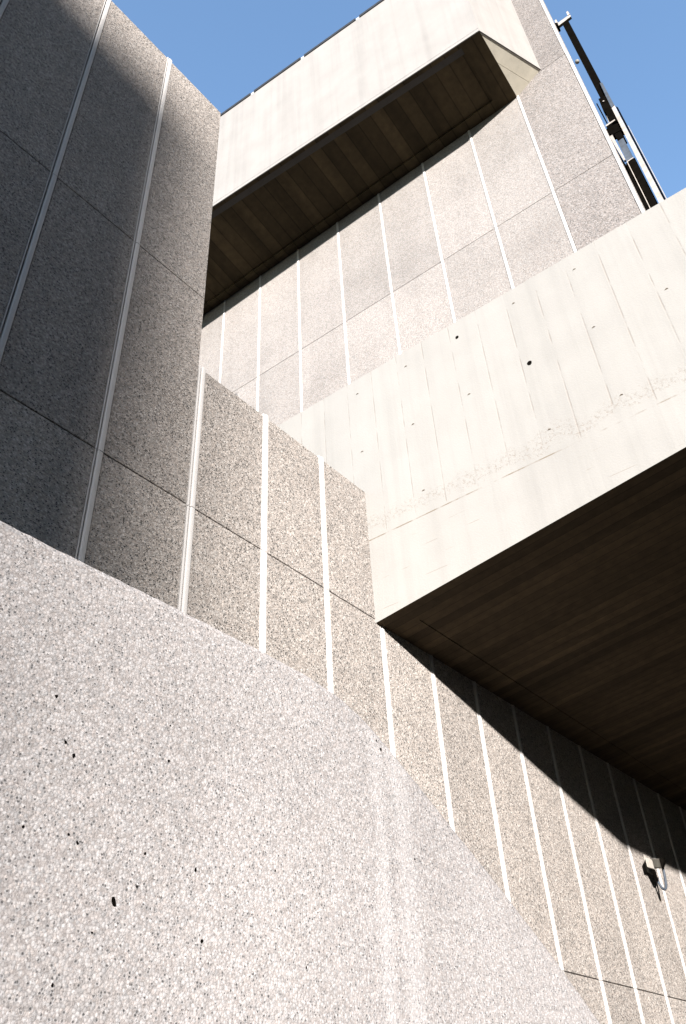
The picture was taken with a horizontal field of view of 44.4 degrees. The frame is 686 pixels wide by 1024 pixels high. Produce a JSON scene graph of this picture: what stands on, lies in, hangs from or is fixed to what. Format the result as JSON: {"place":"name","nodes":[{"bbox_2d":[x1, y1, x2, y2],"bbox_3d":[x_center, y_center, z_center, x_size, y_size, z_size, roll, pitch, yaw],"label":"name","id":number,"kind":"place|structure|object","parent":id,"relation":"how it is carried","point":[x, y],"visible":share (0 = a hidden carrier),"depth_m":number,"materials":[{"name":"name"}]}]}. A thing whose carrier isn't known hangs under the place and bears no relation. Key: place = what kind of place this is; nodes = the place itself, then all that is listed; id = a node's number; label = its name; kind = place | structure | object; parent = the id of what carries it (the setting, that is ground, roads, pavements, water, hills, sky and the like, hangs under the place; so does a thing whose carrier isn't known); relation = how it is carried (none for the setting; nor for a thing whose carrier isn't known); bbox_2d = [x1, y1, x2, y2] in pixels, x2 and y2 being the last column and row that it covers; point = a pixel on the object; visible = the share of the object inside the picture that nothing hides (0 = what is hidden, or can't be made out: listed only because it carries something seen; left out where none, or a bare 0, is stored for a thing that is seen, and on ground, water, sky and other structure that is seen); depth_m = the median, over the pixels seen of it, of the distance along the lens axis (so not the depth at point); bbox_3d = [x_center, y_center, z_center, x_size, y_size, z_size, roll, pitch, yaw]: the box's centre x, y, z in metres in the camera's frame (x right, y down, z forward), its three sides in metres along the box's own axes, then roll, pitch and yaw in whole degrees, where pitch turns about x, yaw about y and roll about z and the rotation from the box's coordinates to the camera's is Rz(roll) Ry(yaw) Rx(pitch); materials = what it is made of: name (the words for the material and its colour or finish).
{"place":"outdoors","nodes":[
{"label":"outdoors","id":0,"kind":"place"},
{"bbox_2d":[111,0,685,202],"label":"sky","id":1,"kind":"structure","parent":0,"point":[227,49],"materials":[{"name":"blue"}]},
{"label":"ground","id":2,"kind":"structure","parent":0,"visible":0},
{"bbox_2d":[0,521,599,1023],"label":"stair parapet","id":3,"kind":"structure","parent":2,"relation":"on","point":[202,823],"depth_m":2.38,"materials":[{"name":"grey concrete"}]},
{"bbox_2d":[0,0,685,1023],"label":"ribbed wall","id":4,"kind":"structure","parent":2,"relation":"on","point":[140,450],"depth_m":8.47,"materials":[{"name":"concrete"}]},
{"bbox_2d":[643,854,666,890],"bbox_3d":[4.298,5.007,11.692,0.309,0.517,0.437,2,-39,-7],"label":"security camera","id":5,"kind":"object","parent":4,"relation":"attached to","point":[652,864],"visible":1,"depth_m":11.63,"materials":[{"name":"white paint"}]},
{"bbox_2d":[198,0,645,425],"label":"ribbed tower","id":6,"kind":"structure","parent":2,"relation":"on","point":[394,178],"depth_m":13.66,"materials":[{"name":"concrete"}]},
{"bbox_2d":[554,11,666,209],"bbox_3d":[4.161,-5.377,12.423,0.378,9.070,0.215,-27,-44,26],"label":"steel mast","id":7,"kind":"object","parent":6,"relation":"attached to","point":[617,128],"visible":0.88,"depth_m":12.46,"materials":[{"name":"black metal"}]},
{"bbox_2d":[278,188,685,809],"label":"concrete bridge","id":8,"kind":"structure","parent":2,"relation":"on","point":[512,464],"depth_m":9.27,"materials":[{"name":"beige concrete"}]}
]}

